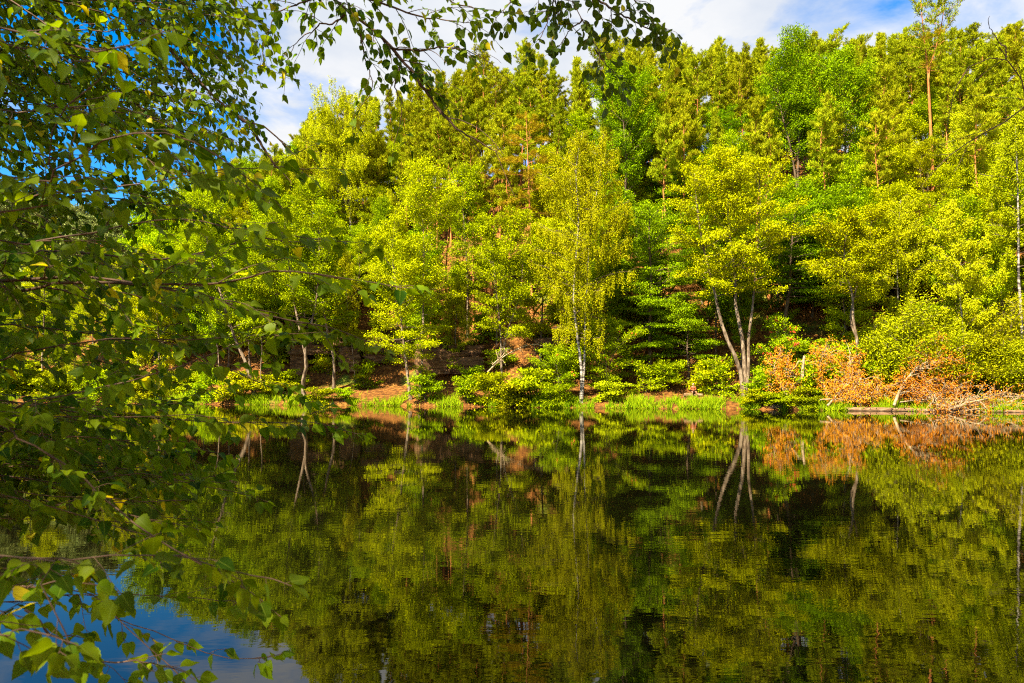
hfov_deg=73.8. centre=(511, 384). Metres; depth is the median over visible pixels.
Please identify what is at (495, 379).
shrub
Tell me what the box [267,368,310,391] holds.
shrub
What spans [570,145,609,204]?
broadleaf tree
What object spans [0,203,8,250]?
distant tree
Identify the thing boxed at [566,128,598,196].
pine tree
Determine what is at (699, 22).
sky
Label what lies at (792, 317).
shrub
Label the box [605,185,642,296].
oak tree
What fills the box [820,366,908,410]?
shrub
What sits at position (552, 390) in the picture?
shrub
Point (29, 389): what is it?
shrub
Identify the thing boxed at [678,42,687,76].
pine tree
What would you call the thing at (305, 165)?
pine tree
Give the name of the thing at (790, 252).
beech tree
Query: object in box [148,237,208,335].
broadleaf tree
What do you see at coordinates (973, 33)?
pine tree
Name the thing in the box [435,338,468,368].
shrub
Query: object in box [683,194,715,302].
broadleaf tree
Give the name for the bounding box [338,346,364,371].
sandstone rock
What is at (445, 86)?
pine tree
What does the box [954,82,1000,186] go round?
pine tree
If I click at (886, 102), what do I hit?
pine tree
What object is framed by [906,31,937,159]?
pine tree
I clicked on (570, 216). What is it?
birch tree
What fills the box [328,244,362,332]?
birch tree
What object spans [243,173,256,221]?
pine tree
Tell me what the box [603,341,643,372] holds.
shrub
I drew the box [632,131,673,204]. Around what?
broadleaf tree
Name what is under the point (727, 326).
shrub
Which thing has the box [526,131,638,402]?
birch tree
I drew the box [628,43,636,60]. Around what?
pine tree
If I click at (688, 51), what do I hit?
pine tree
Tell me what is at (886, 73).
pine tree
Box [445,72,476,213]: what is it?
pine tree
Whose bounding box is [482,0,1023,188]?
alder tree
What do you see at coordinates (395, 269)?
broadleaf tree
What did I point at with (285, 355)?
shrub
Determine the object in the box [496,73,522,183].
pine tree
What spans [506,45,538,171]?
pine tree
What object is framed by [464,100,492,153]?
pine tree
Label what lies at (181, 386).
shrub
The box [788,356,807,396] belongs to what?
tree stump
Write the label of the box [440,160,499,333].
broadleaf tree
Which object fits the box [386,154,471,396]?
alder tree
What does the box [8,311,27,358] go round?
alder tree
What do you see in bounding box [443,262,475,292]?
shrub
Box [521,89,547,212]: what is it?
pine tree
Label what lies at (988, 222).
birch tree
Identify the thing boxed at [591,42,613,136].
pine tree
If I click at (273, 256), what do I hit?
broadleaf tree
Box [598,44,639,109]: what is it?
pine tree
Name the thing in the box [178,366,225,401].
shrub
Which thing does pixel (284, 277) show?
alder tree
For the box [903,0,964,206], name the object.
pine tree
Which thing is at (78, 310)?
alder tree
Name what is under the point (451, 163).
pine tree
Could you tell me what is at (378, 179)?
pine tree
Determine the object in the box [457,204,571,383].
alder tree
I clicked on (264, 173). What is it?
pine tree
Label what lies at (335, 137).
birch tree
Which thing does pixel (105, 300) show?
alder tree
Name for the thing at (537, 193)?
alder tree
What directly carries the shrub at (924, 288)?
on the ground at (394, 379)
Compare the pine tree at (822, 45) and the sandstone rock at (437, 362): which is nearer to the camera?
the sandstone rock at (437, 362)
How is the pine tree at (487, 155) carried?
on the ground at (394, 379)
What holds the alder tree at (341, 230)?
on the ground at (394, 379)
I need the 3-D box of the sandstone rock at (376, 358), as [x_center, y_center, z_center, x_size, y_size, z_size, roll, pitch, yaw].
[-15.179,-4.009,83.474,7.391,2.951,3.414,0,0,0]
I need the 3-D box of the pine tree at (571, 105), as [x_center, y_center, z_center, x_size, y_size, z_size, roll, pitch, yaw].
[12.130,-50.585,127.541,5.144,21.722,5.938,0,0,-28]
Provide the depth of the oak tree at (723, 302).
72.88 m
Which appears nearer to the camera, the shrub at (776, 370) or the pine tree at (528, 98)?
the shrub at (776, 370)
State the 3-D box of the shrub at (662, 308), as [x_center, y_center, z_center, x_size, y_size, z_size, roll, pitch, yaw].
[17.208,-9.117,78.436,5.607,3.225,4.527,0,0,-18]
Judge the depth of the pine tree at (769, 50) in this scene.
111.50 m
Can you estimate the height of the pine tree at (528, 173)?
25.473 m
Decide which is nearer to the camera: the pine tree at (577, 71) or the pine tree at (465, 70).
the pine tree at (577, 71)
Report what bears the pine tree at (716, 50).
on the ground at (394, 379)
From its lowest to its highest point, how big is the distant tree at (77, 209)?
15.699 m
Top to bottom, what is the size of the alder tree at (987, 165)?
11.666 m
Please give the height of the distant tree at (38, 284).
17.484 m
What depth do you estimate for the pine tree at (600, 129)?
97.09 m
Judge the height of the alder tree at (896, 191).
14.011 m
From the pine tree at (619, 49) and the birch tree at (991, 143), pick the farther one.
the pine tree at (619, 49)
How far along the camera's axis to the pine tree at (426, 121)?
103.58 m
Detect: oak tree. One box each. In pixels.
[357,255,399,333]
[366,195,396,301]
[576,225,626,366]
[582,53,667,264]
[602,257,633,343]
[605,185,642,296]
[637,217,673,310]
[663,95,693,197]
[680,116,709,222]
[691,210,750,358]
[691,221,737,325]
[722,263,766,368]
[752,21,823,244]
[786,40,879,196]
[846,129,883,194]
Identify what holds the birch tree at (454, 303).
on the ground at (394, 379)
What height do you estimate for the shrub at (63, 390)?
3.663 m
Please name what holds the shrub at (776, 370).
on the ground at (394, 379)
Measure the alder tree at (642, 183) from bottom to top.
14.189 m
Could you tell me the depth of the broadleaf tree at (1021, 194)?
68.17 m
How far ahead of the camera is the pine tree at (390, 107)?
110.87 m
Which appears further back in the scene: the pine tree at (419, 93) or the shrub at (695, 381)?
the pine tree at (419, 93)
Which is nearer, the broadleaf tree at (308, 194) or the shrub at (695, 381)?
the shrub at (695, 381)
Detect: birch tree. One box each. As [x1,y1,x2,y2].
[0,0,541,682]
[75,286,105,343]
[100,253,162,368]
[228,194,254,236]
[279,75,385,258]
[280,171,305,225]
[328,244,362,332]
[369,187,407,269]
[437,275,477,356]
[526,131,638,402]
[548,199,587,274]
[556,257,595,349]
[866,193,937,323]
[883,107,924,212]
[925,196,1008,394]
[934,109,998,202]
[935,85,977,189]
[956,150,983,196]
[971,107,1023,338]
[971,198,1001,272]
[977,132,1023,229]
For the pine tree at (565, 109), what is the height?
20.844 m
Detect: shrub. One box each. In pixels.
[0,367,31,398]
[11,375,39,393]
[13,359,46,369]
[15,365,75,398]
[27,374,83,401]
[69,381,98,398]
[74,364,106,395]
[83,372,108,395]
[91,363,150,390]
[95,375,140,397]
[127,380,169,402]
[159,374,179,395]
[170,371,211,394]
[170,372,209,395]
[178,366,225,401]
[209,370,270,402]
[254,374,298,394]
[257,338,297,364]
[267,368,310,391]
[303,352,340,374]
[303,386,335,404]
[314,335,379,365]
[329,319,361,336]
[329,387,355,399]
[349,361,385,389]
[358,279,380,296]
[368,320,385,334]
[378,341,394,363]
[393,309,427,338]
[400,372,445,401]
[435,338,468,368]
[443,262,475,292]
[450,374,479,402]
[459,365,492,388]
[465,370,525,405]
[467,313,499,344]
[482,347,518,370]
[491,380,533,407]
[503,366,557,398]
[511,279,537,294]
[517,320,556,339]
[532,381,577,407]
[535,298,564,322]
[537,343,590,377]
[591,380,626,401]
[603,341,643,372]
[610,295,648,322]
[621,360,666,393]
[642,293,682,317]
[646,358,689,390]
[673,322,706,343]
[685,360,737,390]
[691,352,742,397]
[714,313,758,332]
[726,279,766,310]
[738,388,768,404]
[741,366,793,402]
[756,390,794,409]
[760,344,806,395]
[768,307,808,331]
[784,384,819,405]
[787,338,837,365]
[789,356,848,399]
[794,395,824,410]
[796,334,867,401]
[815,339,881,395]
[889,272,932,301]
[918,305,957,328]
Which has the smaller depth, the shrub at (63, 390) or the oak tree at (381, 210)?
the shrub at (63, 390)
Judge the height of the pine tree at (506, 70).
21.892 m
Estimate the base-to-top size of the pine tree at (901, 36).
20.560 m
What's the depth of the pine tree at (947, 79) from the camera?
79.59 m
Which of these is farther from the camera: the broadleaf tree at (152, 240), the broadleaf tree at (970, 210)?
the broadleaf tree at (152, 240)
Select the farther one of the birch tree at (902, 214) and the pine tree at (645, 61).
the pine tree at (645, 61)
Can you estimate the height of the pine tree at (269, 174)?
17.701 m
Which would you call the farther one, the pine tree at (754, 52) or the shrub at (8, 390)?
the pine tree at (754, 52)
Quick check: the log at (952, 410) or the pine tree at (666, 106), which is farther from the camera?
the pine tree at (666, 106)
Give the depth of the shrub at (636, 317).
77.91 m
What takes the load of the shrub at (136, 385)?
on the ground at (394, 379)
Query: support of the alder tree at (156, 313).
on the ground at (394, 379)
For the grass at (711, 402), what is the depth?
64.12 m
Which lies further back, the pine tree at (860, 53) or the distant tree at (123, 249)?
the distant tree at (123, 249)
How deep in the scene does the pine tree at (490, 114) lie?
103.28 m
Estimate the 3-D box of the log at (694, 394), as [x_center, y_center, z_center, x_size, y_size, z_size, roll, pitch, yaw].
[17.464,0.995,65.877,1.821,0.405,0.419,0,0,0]
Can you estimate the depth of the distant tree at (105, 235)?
282.29 m
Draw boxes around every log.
[683,393,702,396]
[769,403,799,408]
[847,406,936,410]
[924,407,1023,411]
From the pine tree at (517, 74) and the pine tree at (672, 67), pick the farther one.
the pine tree at (517, 74)
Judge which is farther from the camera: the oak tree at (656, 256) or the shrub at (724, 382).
the oak tree at (656, 256)
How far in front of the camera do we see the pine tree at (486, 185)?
85.10 m
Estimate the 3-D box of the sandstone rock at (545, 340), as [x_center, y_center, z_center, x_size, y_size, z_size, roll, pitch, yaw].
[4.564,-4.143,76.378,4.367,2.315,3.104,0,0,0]
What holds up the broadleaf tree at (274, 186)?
on the ground at (394, 379)
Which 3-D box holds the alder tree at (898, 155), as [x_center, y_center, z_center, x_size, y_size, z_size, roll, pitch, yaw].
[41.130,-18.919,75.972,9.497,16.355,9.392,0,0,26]
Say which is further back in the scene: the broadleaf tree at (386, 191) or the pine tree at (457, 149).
the broadleaf tree at (386, 191)
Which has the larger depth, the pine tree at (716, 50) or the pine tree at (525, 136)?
the pine tree at (716, 50)
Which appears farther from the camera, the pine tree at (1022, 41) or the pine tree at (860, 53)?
the pine tree at (1022, 41)
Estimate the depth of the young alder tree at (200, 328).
78.01 m
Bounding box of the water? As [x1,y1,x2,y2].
[0,402,1023,682]
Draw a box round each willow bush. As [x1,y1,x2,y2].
[828,320,901,387]
[851,289,981,393]
[892,325,995,396]
[928,291,1023,392]
[982,332,1023,397]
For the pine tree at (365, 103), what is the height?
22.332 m
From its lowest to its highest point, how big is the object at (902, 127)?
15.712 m
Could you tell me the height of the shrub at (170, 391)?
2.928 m
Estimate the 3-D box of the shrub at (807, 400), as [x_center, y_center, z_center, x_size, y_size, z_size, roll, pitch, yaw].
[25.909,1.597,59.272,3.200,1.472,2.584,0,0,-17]
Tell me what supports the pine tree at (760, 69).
on the ground at (394, 379)
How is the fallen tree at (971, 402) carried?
on the ground at (394, 379)
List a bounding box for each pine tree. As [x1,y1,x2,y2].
[220,176,248,215]
[224,156,239,184]
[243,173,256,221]
[249,152,285,220]
[249,158,270,178]
[258,143,282,177]
[291,121,326,175]
[291,136,330,217]
[313,154,344,200]
[323,93,363,136]
[327,304,366,383]
[356,95,368,148]
[360,95,373,151]
[360,130,393,255]
[364,114,374,172]
[367,95,385,141]
[369,143,392,187]
[382,89,398,178]
[387,95,403,150]
[387,98,424,216]
[387,130,419,227]
[389,90,401,141]
[397,130,436,231]
[402,81,416,214]
[405,72,436,117]
[410,101,432,155]
[411,115,436,232]
[413,82,424,124]
[414,173,441,322]
[417,119,450,262]
[422,69,451,118]
[423,99,435,152]
[426,132,448,246]
[428,78,455,188]
[431,70,449,179]
[432,115,451,237]
[433,152,464,311]
[436,119,459,246]
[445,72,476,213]
[446,85,463,185]
[448,85,475,211]
[452,130,476,259]
[454,114,477,234]
[455,68,462,98]
[456,133,490,257]
[458,43,498,154]
[458,170,490,326]
[460,66,480,121]
[461,104,485,209]
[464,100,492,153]
[467,168,522,295]
[473,70,491,155]
[473,149,500,307]
[474,61,516,211]
[480,105,509,226]
[481,110,519,239]
[483,117,514,237]
[487,111,558,317]
[492,146,530,314]
[493,66,511,127]
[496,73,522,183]
[502,101,522,187]
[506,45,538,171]
[509,37,538,87]
[509,74,536,208]
[509,90,546,234]
[510,70,523,176]
[515,71,538,203]
[518,111,545,241]
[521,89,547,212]
[527,50,548,180]
[531,53,553,145]
[539,59,552,143]
[539,70,567,147]
[543,68,572,120]
[549,63,559,135]
[550,100,569,177]
[552,97,569,152]
[564,70,594,133]
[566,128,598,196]
[567,60,580,125]
[570,56,597,142]
[581,32,619,97]
[582,78,595,129]
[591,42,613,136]
[594,91,626,148]
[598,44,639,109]
[600,113,634,183]
[601,53,621,141]
[614,35,639,74]
[623,117,651,212]
[624,37,645,62]
[624,51,635,112]
[625,39,660,88]
[626,73,646,212]
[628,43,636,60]
[640,43,655,189]
[641,47,660,194]
[643,88,686,251]
[646,69,694,226]
[646,112,680,294]
[655,45,669,158]
[657,35,686,197]
[666,93,707,225]
[667,46,694,184]
[668,50,693,86]
[668,113,700,273]
[672,51,720,134]
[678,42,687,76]
[681,44,709,188]
[696,38,727,101]
[698,35,728,65]
[702,45,729,102]
[702,106,726,198]
[703,51,737,133]
[705,42,726,132]
[717,51,751,120]
[723,60,757,136]
[725,41,759,130]
[725,44,743,126]
[726,52,748,152]
[741,65,792,186]
[741,94,780,279]
[745,37,765,181]
[745,114,782,300]
[746,47,758,122]
[746,54,769,175]
[753,108,787,185]
[762,42,781,71]
[767,103,804,177]
[784,52,794,177]
[787,96,815,178]
[789,70,837,172]
[795,39,827,174]
[800,35,823,176]
[806,106,844,284]
[807,29,827,82]
[807,90,845,186]
[809,77,848,190]
[813,21,853,153]
[816,143,841,198]
[839,68,868,153]
[841,32,881,102]
[848,46,881,147]
[855,61,904,142]
[856,109,897,302]
[858,41,884,90]
[866,31,889,108]
[873,88,913,275]
[884,26,916,80]
[884,39,895,66]
[889,32,909,110]
[889,39,914,133]
[893,37,939,177]
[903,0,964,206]
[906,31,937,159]
[915,29,946,166]
[915,42,948,188]
[924,55,964,182]
[932,46,987,192]
[947,26,957,56]
[952,27,975,103]
[953,21,987,87]
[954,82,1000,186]
[955,40,1014,167]
[965,38,992,136]
[971,32,996,73]
[980,84,1023,220]
[989,33,1023,111]
[990,23,1023,101]
[995,19,1023,76]
[995,22,1023,78]
[1012,82,1023,110]
[1013,49,1023,110]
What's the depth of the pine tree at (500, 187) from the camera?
83.44 m
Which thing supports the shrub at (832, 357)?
on the ground at (394, 379)
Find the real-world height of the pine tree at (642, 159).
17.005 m
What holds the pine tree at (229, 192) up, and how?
on the ground at (394, 379)
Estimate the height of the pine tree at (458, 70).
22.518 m
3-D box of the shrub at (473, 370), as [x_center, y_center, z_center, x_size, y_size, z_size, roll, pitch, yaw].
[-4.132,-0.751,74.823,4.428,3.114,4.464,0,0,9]
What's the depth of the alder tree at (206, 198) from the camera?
75.75 m
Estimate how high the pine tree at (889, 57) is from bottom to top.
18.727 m
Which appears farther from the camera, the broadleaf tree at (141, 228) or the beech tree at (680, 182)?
the broadleaf tree at (141, 228)
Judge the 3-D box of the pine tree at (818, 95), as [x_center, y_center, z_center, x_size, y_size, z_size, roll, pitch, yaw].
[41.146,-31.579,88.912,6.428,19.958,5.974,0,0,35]
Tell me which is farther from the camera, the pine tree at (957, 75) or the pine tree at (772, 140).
the pine tree at (957, 75)
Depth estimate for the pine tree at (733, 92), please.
95.40 m
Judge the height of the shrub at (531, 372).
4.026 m
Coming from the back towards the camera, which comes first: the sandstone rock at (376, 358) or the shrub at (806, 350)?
the sandstone rock at (376, 358)
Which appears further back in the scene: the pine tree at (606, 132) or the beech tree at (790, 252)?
the pine tree at (606, 132)
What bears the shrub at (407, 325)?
on the ground at (394, 379)
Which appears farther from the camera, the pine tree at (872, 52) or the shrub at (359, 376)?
the pine tree at (872, 52)
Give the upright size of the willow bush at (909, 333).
9.312 m
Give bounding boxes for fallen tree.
[487,340,547,371]
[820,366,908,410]
[893,332,985,408]
[918,380,1023,412]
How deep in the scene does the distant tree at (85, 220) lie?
262.38 m
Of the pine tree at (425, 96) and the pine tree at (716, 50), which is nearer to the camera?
the pine tree at (716, 50)
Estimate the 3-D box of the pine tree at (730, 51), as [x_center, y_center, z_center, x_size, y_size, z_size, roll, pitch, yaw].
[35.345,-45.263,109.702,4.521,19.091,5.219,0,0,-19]
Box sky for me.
[0,0,1023,248]
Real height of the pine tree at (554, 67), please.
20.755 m
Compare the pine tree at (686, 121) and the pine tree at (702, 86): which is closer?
the pine tree at (686, 121)
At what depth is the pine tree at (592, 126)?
112.64 m
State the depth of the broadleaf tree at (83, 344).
106.58 m
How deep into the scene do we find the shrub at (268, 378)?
77.94 m
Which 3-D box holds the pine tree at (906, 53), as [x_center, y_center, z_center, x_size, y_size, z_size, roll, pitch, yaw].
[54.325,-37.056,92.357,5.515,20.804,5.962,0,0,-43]
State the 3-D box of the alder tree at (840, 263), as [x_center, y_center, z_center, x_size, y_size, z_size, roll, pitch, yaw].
[31.415,-7.642,61.549,10.353,18.206,8.306,0,0,0]
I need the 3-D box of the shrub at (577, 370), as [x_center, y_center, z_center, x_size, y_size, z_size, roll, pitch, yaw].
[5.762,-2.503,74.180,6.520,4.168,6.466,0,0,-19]
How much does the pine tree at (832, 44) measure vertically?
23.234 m
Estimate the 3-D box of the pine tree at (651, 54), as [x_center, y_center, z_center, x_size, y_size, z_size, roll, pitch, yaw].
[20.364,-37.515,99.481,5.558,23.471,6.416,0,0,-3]
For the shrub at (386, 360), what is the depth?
82.21 m
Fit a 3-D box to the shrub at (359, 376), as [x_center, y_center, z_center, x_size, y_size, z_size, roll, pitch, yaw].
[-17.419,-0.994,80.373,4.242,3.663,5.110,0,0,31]
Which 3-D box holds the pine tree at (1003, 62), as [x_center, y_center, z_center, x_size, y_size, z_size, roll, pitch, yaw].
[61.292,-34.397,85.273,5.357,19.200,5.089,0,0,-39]
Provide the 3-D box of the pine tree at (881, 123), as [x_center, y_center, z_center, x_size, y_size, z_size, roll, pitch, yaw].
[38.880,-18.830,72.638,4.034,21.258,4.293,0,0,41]
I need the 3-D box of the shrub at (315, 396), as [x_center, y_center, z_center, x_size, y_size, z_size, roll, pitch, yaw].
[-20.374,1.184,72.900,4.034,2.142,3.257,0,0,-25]
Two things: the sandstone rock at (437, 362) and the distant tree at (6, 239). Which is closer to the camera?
the sandstone rock at (437, 362)
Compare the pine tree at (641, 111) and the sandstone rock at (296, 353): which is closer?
the sandstone rock at (296, 353)
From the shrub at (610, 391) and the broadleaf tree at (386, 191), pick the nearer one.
the shrub at (610, 391)
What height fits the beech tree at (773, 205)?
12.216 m
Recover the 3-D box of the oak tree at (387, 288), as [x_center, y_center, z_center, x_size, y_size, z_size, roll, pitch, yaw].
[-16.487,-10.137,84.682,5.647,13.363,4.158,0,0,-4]
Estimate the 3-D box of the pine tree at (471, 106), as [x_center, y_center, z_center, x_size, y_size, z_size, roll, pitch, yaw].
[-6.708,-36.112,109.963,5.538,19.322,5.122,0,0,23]
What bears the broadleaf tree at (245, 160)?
on the ground at (394, 379)
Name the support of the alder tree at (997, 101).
on the ground at (394, 379)
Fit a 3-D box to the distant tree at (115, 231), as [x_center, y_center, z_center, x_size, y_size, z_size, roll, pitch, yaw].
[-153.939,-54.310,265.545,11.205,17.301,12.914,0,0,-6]
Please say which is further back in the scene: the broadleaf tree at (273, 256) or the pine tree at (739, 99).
the pine tree at (739, 99)
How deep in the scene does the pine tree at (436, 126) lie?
97.77 m
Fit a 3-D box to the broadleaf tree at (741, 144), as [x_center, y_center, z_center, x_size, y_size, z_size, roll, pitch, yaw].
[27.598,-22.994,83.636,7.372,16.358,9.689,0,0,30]
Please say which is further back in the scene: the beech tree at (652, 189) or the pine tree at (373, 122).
the pine tree at (373, 122)
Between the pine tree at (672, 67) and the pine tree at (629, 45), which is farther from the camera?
the pine tree at (629, 45)
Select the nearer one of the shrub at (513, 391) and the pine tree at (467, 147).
the shrub at (513, 391)
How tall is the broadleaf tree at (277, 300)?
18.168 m
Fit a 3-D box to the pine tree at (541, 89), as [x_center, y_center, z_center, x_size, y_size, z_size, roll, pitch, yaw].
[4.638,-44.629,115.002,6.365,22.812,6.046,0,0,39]
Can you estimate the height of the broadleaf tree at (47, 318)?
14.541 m
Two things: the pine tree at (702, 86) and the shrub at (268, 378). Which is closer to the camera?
the shrub at (268, 378)
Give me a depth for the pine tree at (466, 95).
105.94 m
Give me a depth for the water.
9.06 m
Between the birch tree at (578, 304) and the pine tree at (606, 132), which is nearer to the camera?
the birch tree at (578, 304)
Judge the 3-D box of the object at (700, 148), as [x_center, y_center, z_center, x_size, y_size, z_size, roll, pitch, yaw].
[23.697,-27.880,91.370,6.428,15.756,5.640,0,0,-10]
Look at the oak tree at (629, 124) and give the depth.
87.02 m
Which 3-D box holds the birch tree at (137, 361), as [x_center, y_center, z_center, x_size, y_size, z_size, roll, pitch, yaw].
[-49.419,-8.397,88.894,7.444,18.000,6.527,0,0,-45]
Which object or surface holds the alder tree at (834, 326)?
on the ground at (394, 379)
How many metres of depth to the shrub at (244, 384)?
75.61 m
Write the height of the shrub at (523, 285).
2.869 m
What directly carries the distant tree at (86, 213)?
on the ground at (394, 379)
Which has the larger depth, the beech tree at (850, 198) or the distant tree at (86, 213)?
the distant tree at (86, 213)
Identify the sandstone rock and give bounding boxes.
[286,337,350,375]
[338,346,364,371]
[361,339,416,363]
[414,344,456,376]
[444,345,488,374]
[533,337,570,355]
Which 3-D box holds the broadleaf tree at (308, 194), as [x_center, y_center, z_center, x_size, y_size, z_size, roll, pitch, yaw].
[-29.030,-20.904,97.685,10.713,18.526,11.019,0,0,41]
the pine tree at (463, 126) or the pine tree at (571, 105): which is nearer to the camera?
the pine tree at (463, 126)
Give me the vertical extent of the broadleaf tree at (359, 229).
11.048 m
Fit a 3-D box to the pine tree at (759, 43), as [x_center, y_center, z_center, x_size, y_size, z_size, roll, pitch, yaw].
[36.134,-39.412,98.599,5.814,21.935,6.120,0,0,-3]
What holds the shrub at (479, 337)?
on the ground at (394, 379)
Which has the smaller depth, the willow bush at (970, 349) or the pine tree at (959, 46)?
the willow bush at (970, 349)
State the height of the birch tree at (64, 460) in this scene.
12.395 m
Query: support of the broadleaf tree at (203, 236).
on the ground at (394, 379)
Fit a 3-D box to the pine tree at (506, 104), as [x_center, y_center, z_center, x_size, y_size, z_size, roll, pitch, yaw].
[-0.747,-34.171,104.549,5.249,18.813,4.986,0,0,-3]
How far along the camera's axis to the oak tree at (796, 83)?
82.44 m
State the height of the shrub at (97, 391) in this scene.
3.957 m
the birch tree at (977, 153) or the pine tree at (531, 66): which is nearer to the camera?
the birch tree at (977, 153)
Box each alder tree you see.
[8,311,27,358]
[19,246,72,388]
[55,308,98,385]
[86,250,138,333]
[115,243,186,386]
[162,190,273,394]
[173,258,241,366]
[216,205,244,244]
[229,253,281,396]
[241,201,350,398]
[282,195,364,388]
[320,215,350,268]
[346,231,376,314]
[354,185,385,256]
[356,204,454,399]
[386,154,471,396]
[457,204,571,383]
[468,235,514,345]
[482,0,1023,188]
[511,215,592,360]
[523,144,574,270]
[523,175,579,287]
[530,153,580,226]
[583,203,628,321]
[620,152,656,253]
[662,144,818,396]
[795,198,916,379]
[808,253,884,345]
[842,139,925,275]
[854,179,934,302]
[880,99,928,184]
[907,138,953,216]
[915,162,979,255]
[916,195,987,305]
[957,179,1023,314]
[964,159,1021,228]
[973,90,1023,162]
[986,113,1023,191]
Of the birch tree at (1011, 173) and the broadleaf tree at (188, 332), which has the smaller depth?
the birch tree at (1011, 173)
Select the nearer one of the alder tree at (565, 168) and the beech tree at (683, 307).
the beech tree at (683, 307)
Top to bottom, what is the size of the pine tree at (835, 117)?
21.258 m
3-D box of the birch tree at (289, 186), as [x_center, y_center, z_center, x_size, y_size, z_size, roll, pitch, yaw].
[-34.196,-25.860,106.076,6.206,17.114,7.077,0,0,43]
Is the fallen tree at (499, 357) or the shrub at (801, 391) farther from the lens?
the fallen tree at (499, 357)
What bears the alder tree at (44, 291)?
on the ground at (394, 379)
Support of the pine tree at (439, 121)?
on the ground at (394, 379)
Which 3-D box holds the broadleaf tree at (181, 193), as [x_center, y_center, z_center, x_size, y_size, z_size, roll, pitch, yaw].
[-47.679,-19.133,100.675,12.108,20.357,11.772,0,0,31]
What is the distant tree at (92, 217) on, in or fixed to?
on the ground at (394, 379)
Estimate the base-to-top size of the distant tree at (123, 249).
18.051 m
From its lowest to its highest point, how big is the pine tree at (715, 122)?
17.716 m
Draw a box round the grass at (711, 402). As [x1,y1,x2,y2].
[7,387,1023,411]
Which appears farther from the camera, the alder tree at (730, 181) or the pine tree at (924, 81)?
the pine tree at (924, 81)
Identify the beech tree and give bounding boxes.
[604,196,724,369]
[626,297,726,378]
[627,206,689,294]
[632,166,670,229]
[649,146,736,250]
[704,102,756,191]
[722,185,764,268]
[749,176,803,267]
[751,195,844,358]
[771,178,879,317]
[784,185,909,332]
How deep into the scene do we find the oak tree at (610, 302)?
73.35 m
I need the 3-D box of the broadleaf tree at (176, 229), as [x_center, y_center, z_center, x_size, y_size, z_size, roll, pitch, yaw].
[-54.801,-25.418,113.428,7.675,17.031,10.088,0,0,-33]
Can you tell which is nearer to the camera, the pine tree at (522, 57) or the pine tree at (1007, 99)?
the pine tree at (1007, 99)
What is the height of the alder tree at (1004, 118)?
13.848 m
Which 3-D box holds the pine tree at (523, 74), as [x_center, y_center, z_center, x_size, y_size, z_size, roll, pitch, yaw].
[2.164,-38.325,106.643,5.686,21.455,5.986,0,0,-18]
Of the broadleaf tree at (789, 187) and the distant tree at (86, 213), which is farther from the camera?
the distant tree at (86, 213)
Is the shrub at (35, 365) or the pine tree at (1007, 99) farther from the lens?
the shrub at (35, 365)
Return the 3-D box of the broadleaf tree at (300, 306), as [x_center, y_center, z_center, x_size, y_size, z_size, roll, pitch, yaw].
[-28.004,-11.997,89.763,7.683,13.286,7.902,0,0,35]
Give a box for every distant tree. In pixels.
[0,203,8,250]
[0,229,27,271]
[13,264,43,295]
[21,198,54,232]
[31,212,44,235]
[45,209,57,232]
[50,216,93,245]
[54,236,86,271]
[59,219,88,243]
[69,204,86,216]
[76,203,89,236]
[77,212,95,243]
[87,203,107,233]
[91,212,110,244]
[104,223,126,253]
[116,227,131,250]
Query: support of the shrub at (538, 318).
on the ground at (394, 379)
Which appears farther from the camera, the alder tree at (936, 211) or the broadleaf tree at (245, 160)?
the broadleaf tree at (245, 160)
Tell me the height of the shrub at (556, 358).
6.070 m
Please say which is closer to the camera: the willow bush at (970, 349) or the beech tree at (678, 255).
the willow bush at (970, 349)
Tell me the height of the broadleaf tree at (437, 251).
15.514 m
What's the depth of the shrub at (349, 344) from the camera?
82.54 m
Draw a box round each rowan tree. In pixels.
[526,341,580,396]
[565,314,649,394]
[745,312,812,389]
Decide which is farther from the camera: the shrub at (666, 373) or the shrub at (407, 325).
the shrub at (407, 325)
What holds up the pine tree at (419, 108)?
on the ground at (394, 379)
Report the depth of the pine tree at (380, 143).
101.37 m
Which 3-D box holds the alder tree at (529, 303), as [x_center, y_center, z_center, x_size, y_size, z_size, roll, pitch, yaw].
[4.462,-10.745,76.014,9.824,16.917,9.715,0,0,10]
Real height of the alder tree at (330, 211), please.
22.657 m
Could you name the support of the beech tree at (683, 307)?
on the ground at (394, 379)
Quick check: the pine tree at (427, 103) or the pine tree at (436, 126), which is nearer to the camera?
the pine tree at (436, 126)
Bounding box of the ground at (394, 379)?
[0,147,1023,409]
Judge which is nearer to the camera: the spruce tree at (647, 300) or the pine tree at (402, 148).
the spruce tree at (647, 300)
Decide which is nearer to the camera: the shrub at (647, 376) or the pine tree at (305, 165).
the shrub at (647, 376)
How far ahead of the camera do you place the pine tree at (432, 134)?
100.92 m
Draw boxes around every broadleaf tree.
[1,316,18,372]
[24,289,79,368]
[64,304,88,346]
[111,228,184,365]
[113,185,175,254]
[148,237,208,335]
[164,179,199,247]
[165,188,220,250]
[171,257,215,362]
[175,191,230,243]
[177,216,224,264]
[198,246,264,367]
[212,232,285,367]
[221,151,260,217]
[240,173,293,251]
[243,211,298,325]
[252,218,283,319]
[263,222,351,344]
[274,259,320,327]
[275,139,313,225]
[278,174,347,232]
[333,181,371,244]
[342,222,376,297]
[360,156,399,212]
[370,141,413,227]
[372,237,420,327]
[394,277,454,348]
[404,223,452,318]
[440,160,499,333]
[527,143,564,203]
[561,108,601,192]
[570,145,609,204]
[577,146,635,218]
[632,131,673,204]
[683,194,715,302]
[703,132,731,171]
[704,128,763,260]
[754,173,809,308]
[785,169,851,258]
[829,151,894,222]
[900,188,997,322]
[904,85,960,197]
[963,238,1023,329]
[997,172,1023,281]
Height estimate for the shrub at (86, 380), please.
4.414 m

